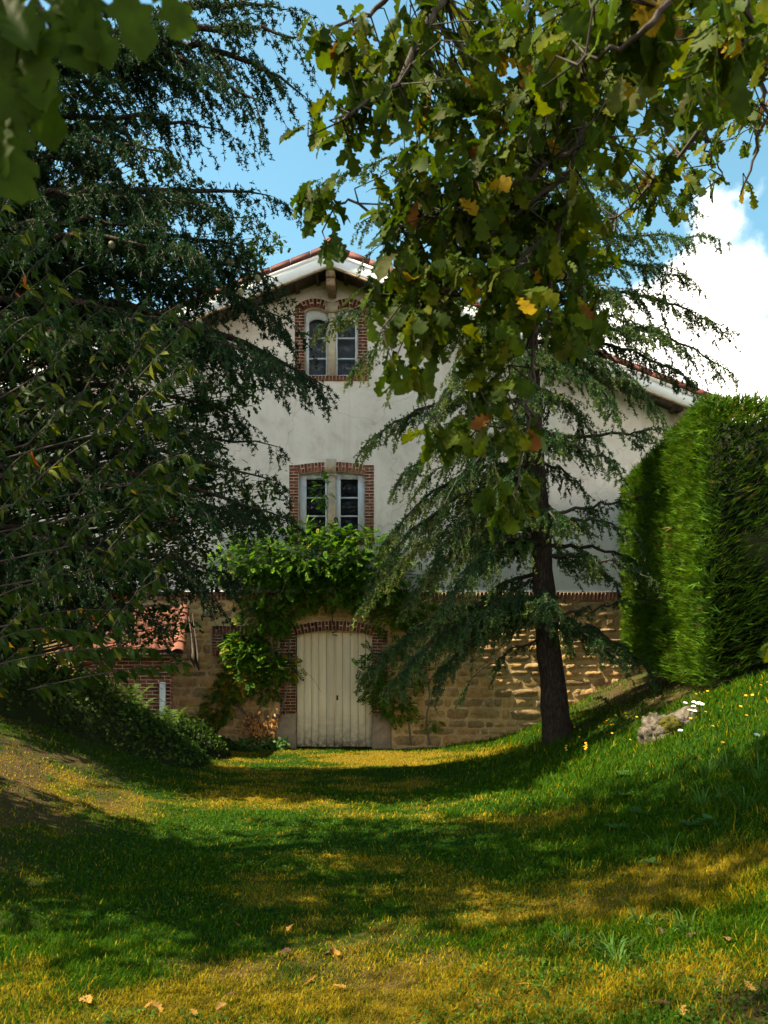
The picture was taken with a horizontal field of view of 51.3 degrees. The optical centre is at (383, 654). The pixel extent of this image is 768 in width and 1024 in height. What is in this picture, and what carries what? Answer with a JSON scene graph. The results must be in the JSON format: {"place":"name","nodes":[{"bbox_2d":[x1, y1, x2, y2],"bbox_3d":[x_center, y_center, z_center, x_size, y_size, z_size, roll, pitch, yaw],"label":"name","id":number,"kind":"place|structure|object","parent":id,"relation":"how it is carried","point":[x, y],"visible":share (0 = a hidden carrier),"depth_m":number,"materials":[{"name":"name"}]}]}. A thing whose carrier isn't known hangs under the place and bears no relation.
{"place":"outdoors","nodes":[
{"label":"outdoors","id":0,"kind":"place"},
{"bbox_2d":[0,658,767,1023],"bbox_3d":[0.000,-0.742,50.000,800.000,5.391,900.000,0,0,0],"label":"ground","id":1,"kind":"structure","parent":0,"point":[38,778],"depth_m":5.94,"materials":[{"name":"green plant"}]},
{"bbox_2d":[79,994,92,1000],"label":"fallen leaf","id":2,"kind":"object","parent":1,"relation":"on","point":[81,998],"visible":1,"depth_m":3.81,"materials":[{"name":"plant"}]},
{"bbox_2d":[83,996,92,1002],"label":"fallen leaf","id":3,"kind":"object","parent":1,"relation":"on","point":[89,998],"visible":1,"depth_m":3.77,"materials":[{"name":"yellow plant"}]},
{"bbox_2d":[0,0,197,204],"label":"young oak","id":4,"kind":"object","parent":1,"relation":"on","point":[75,32],"visible":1,"depth_m":0.94,"materials":[{"name":"green plant"}]},
{"bbox_2d":[0,125,210,710],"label":"cherry tree","id":5,"kind":"object","parent":1,"relation":"on","point":[122,431],"visible":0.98,"depth_m":5.19,"materials":[{"name":"green plant"}]},
{"bbox_2d":[0,593,240,767],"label":"ivy mound","id":6,"kind":"object","parent":1,"relation":"on","point":[103,715],"visible":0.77,"depth_m":11.74,"materials":[{"name":"plant"}]},
{"bbox_2d":[109,683,161,702],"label":"fern","id":7,"kind":"object","parent":6,"relation":"on","point":[131,688],"visible":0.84,"depth_m":12.85,"materials":[{"name":"green plant"}]},
{"bbox_2d":[120,694,169,710],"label":"fern","id":8,"kind":"object","parent":6,"relation":"on","point":[138,702],"visible":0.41,"depth_m":13.20,"materials":[{"name":"green plant"}]},
{"bbox_2d":[151,705,199,725],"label":"fern","id":9,"kind":"object","parent":6,"relation":"on","point":[167,715],"visible":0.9,"depth_m":13.59,"materials":[{"name":"green plant"}]},
{"bbox_2d":[54,604,199,718],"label":"brick shed","id":10,"kind":"structure","parent":1,"relation":"on","point":[165,692],"depth_m":14.62,"materials":[{"name":"ceramic"}]},
{"bbox_2d":[0,93,295,670],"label":"turkey oak","id":11,"kind":"object","parent":1,"relation":"on","point":[184,547],"visible":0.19,"depth_m":11.83,"materials":[{"name":"green plant"}]},
{"bbox_2d":[152,1000,162,1011],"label":"fallen leaf","id":12,"kind":"object","parent":1,"relation":"on","point":[155,1004],"visible":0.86,"depth_m":3.73,"materials":[{"name":"orange plant"}]},
{"bbox_2d":[0,0,339,659],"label":"blue cedar","id":13,"kind":"object","parent":1,"relation":"on","point":[100,245],"visible":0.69,"depth_m":10.06,"materials":[{"name":"green plant"}]},
{"bbox_2d":[189,1008,197,1015],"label":"fallen leaf","id":14,"kind":"object","parent":1,"relation":"on","point":[194,1011],"visible":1,"depth_m":3.66,"materials":[{"name":"orange plant"}]},
{"bbox_2d":[216,1002,225,1009],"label":"fallen leaf","id":15,"kind":"object","parent":1,"relation":"on","point":[221,1004],"visible":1,"depth_m":3.70,"materials":[{"name":"plant"}]},
{"bbox_2d":[236,708,282,748],"bbox_3d":[-2.548,1.479,16.114,1.026,0.844,0.448,0,0,0],"label":"withered bush","id":16,"kind":"object","parent":1,"relation":"on","point":[259,731],"visible":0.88,"depth_m":16.11,"materials":[{"name":"brown plant"}]},
{"bbox_2d":[233,735,291,750],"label":"ground creeper","id":17,"kind":"object","parent":1,"relation":"on","point":[241,742],"visible":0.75,"depth_m":15.96,"materials":[{"name":"green plant"}]},
{"bbox_2d":[277,947,290,953],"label":"fallen leaf","id":18,"kind":"object","parent":1,"relation":"on","point":[285,950],"visible":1,"depth_m":4.49,"materials":[{"name":"brown plant"}]},
{"bbox_2d":[331,984,345,987],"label":"fallen leaf","id":19,"kind":"object","parent":1,"relation":"on","point":[341,985],"visible":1,"depth_m":4.01,"materials":[{"name":"orange plant"}]},
{"bbox_2d":[0,237,711,748],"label":"house","id":20,"kind":"structure","parent":1,"relation":"on","point":[326,647],"depth_m":16.60,"materials":[{"name":"paint"}]},
{"bbox_2d":[130,461,178,538],"bbox_3d":[-4.800,-3.285,16.887,1.100,1.765,0.667,0,0,0],"label":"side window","id":21,"kind":"structure","parent":20,"relation":"in","point":[149,461],"depth_m":16.59,"materials":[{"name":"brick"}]},
{"bbox_2d":[212,626,259,655],"bbox_3d":[-3.033,-0.290,16.617,1.040,0.633,0.327,0,0,0],"label":"cellar window","id":22,"kind":"structure","parent":20,"relation":"in","point":[217,639],"depth_m":16.53,"materials":[{"name":"brick"}]},
{"bbox_2d":[197,470,450,744],"bbox_3d":[-1.179,-0.874,16.100,5.358,5.844,1.181,0,0,0],"label":"wisteria vine","id":23,"kind":"object","parent":20,"relation":"attached to","point":[342,573],"visible":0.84,"depth_m":16.20,"materials":[{"name":"green plant"}]},
{"bbox_2d":[295,298,367,380],"bbox_3d":[-1.100,-6.543,16.704,1.536,1.708,0.303,0,0,0],"label":"attic window","id":24,"kind":"structure","parent":20,"relation":"in","point":[335,364],"depth_m":16.70,"materials":[{"name":"brick"}]},
{"bbox_2d":[288,459,374,543],"bbox_3d":[-1.089,-3.221,16.886,1.805,1.844,0.667,0,0,0],"label":"twin window","id":25,"kind":"structure","parent":20,"relation":"in","point":[352,488],"depth_m":16.70,"materials":[{"name":"brick"}]},
{"bbox_2d":[297,631,371,747],"bbox_3d":[-1.035,0.681,16.730,1.573,2.517,0.080,0,0,0],"label":"door","id":26,"kind":"structure","parent":20,"relation":"in","point":[332,717],"depth_m":16.71,"materials":[{"name":"paint"}]},
{"bbox_2d":[502,461,530,538],"bbox_3d":[2.670,-3.285,16.886,1.100,1.765,0.667,0,0,0],"label":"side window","id":27,"kind":"structure","parent":20,"relation":"in","point":[520,533],"depth_m":16.56,"materials":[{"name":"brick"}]},
{"bbox_2d":[476,998,481,1009],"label":"fallen leaf","id":28,"kind":"object","parent":1,"relation":"on","point":[478,1005],"visible":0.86,"depth_m":3.63,"materials":[{"name":"brown plant"}]},
{"bbox_2d":[279,0,767,662],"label":"oak tree","id":29,"kind":"object","parent":1,"relation":"on","point":[571,60],"visible":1,"depth_m":2.84,"materials":[{"name":"green plant"}]},
{"bbox_2d":[310,132,741,743],"bbox_3d":[2.263,-3.709,13.055,6.724,10.378,4.430,0,0,-33],"label":"cedar tree","id":30,"kind":"object","parent":1,"relation":"on","point":[498,612],"visible":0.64,"depth_m":12.69,"materials":[{"name":"green plant"}]},
{"bbox_2d":[543,925,586,951],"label":"grass tuft","id":31,"kind":"object","parent":1,"relation":"on","point":[568,943],"visible":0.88,"depth_m":4.25,"materials":[{"name":"green plant"}]},
{"bbox_2d":[589,939,631,967],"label":"grass tuft","id":32,"kind":"object","parent":1,"relation":"on","point":[619,956],"visible":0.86,"depth_m":3.99,"materials":[{"name":"green plant"}]},
{"bbox_2d":[586,930,641,956],"bbox_3d":[1.190,1.487,4.109,0.293,0.093,0.260,0,0,15],"label":"grass tuft","id":33,"kind":"object","parent":1,"relation":"on","point":[611,942],"visible":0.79,"depth_m":4.13,"materials":[{"name":"green plant"}]},
{"bbox_2d":[604,823,628,828],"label":"dock weed","id":34,"kind":"object","parent":1,"relation":"on","point":[612,825],"visible":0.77,"depth_m":6.53,"materials":[{"name":"green plant"}]},
{"bbox_2d":[611,770,632,775],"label":"dock weed","id":35,"kind":"object","parent":1,"relation":"on","point":[619,773],"visible":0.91,"depth_m":8.47,"materials":[{"name":"green plant"}]},
{"bbox_2d":[614,791,634,794],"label":"dock weed","id":36,"kind":"object","parent":1,"relation":"on","point":[623,793],"visible":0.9,"depth_m":7.63,"materials":[{"name":"green plant"}]},
{"bbox_2d":[630,806,650,814],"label":"dock weed","id":37,"kind":"object","parent":1,"relation":"on","point":[635,808],"visible":0.64,"depth_m":6.79,"materials":[{"name":"green plant"}]},
{"bbox_2d":[621,899,671,928],"bbox_3d":[1.434,1.438,4.370,0.329,0.105,0.290,0,0,26],"label":"grass tuft","id":38,"kind":"object","parent":1,"relation":"on","point":[646,922],"visible":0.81,"depth_m":4.39,"materials":[{"name":"green plant"}]},
{"bbox_2d":[639,857,658,863],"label":"dock weed","id":39,"kind":"object","parent":1,"relation":"on","point":[651,859],"visible":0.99,"depth_m":5.34,"materials":[{"name":"green plant"}]},
{"bbox_2d":[649,999,671,1005],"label":"fallen leaf","id":40,"kind":"object","parent":1,"relation":"on","point":[666,1002],"visible":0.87,"depth_m":3.41,"materials":[{"name":"brown plant"}]},
{"bbox_2d":[638,831,688,856],"bbox_3d":[1.930,1.306,5.455,0.330,0.141,0.358,0,0,0],"label":"grass tuft","id":41,"kind":"object","parent":1,"relation":"on","point":[667,845],"visible":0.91,"depth_m":5.49,"materials":[{"name":"green plant"}]},
{"bbox_2d":[637,705,700,745],"bbox_3d":[3.410,0.892,9.456,0.824,0.585,0.549,0,0,0],"label":"rock","id":42,"kind":"object","parent":1,"relation":"on","point":[652,725],"visible":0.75,"depth_m":9.30,"materials":[{"name":"stone"}]},
{"bbox_2d":[653,907,709,934],"bbox_3d":[1.567,1.403,4.198,0.283,0.109,0.331,0,0,0],"label":"grass tuft","id":43,"kind":"object","parent":1,"relation":"on","point":[679,929],"visible":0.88,"depth_m":4.23,"materials":[{"name":"green plant"}]},
{"bbox_2d":[679,1003,686,1015],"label":"fallen leaf","id":44,"kind":"object","parent":1,"relation":"on","point":[682,1009],"visible":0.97,"depth_m":3.30,"materials":[{"name":"yellow plant"}]},
{"bbox_2d":[615,388,767,686],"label":"conifer hedge","id":45,"kind":"object","parent":1,"relation":"on","point":[700,475],"visible":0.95,"depth_m":10.96,"materials":[{"name":"green plant"}]},
{"bbox_2d":[677,820,706,826],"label":"dock weed","id":46,"kind":"object","parent":1,"relation":"on","point":[694,823],"visible":0.85,"depth_m":5.86,"materials":[{"name":"green plant"}]},
{"bbox_2d":[693,710,696,727],"bbox_3d":[3.474,0.718,8.941,0.051,0.212,0.050,0,0,-44],"label":"yarrow","id":47,"kind":"object","parent":1,"relation":"on","point":[694,711],"visible":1,"depth_m":8.93,"materials":[{"name":"green plant"}]},
{"bbox_2d":[683,750,725,776],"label":"grass tuft","id":48,"kind":"object","parent":1,"relation":"on","point":[710,768],"visible":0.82,"depth_m":7.05,"materials":[{"name":"green plant"}]},
{"bbox_2d":[696,813,720,825],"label":"dock weed","id":49,"kind":"object","parent":1,"relation":"on","point":[704,815],"visible":0.77,"depth_m":5.75,"materials":[{"name":"green plant"}]},
{"bbox_2d":[682,780,742,806],"bbox_3d":[2.475,1.088,6.206,0.497,0.221,0.483,0,0,44],"label":"grass tuft","id":50,"kind":"object","parent":1,"relation":"on","point":[699,797],"visible":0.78,"depth_m":6.26,"materials":[{"name":"green plant"}]},
{"bbox_2d":[700,783,747,800],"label":"grass tuft","id":51,"kind":"object","parent":1,"relation":"on","point":[719,792],"visible":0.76,"depth_m":6.14,"materials":[{"name":"green plant"}]},
{"bbox_2d":[703,745,745,772],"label":"grass tuft","id":52,"kind":"object","parent":1,"relation":"on","point":[732,765],"visible":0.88,"depth_m":6.75,"materials":[{"name":"green plant"}]},
{"bbox_2d":[718,780,765,808],"bbox_3d":[2.628,1.017,5.767,0.489,0.181,0.444,0,0,-21],"label":"grass tuft","id":53,"kind":"object","parent":1,"relation":"on","point":[738,797],"visible":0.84,"depth_m":5.78,"materials":[{"name":"green plant"}]},
{"bbox_2d":[730,752,767,781],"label":"grass tuft","id":54,"kind":"object","parent":1,"relation":"on","point":[759,775],"visible":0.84,"depth_m":6.16,"materials":[{"name":"green plant"}]},
{"bbox_2d":[744,981,755,990],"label":"fallen leaf","id":55,"kind":"object","parent":1,"relation":"on","point":[750,986],"visible":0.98,"depth_m":3.36,"materials":[{"name":"orange plant"}]},
{"bbox_2d":[754,733,759,756],"bbox_3d":[3.163,0.769,6.780,0.054,0.213,0.047,0,0,-36],"label":"yarrow","id":56,"kind":"object","parent":1,"relation":"on","point":[757,742],"visible":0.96,"depth_m":6.77,"materials":[{"name":"green plant"}]},
{"bbox_2d":[25,0,767,422],"label":"sky","id":57,"kind":"structure","parent":0,"point":[735,282],"materials":[{"name":"blue"}]}
]}

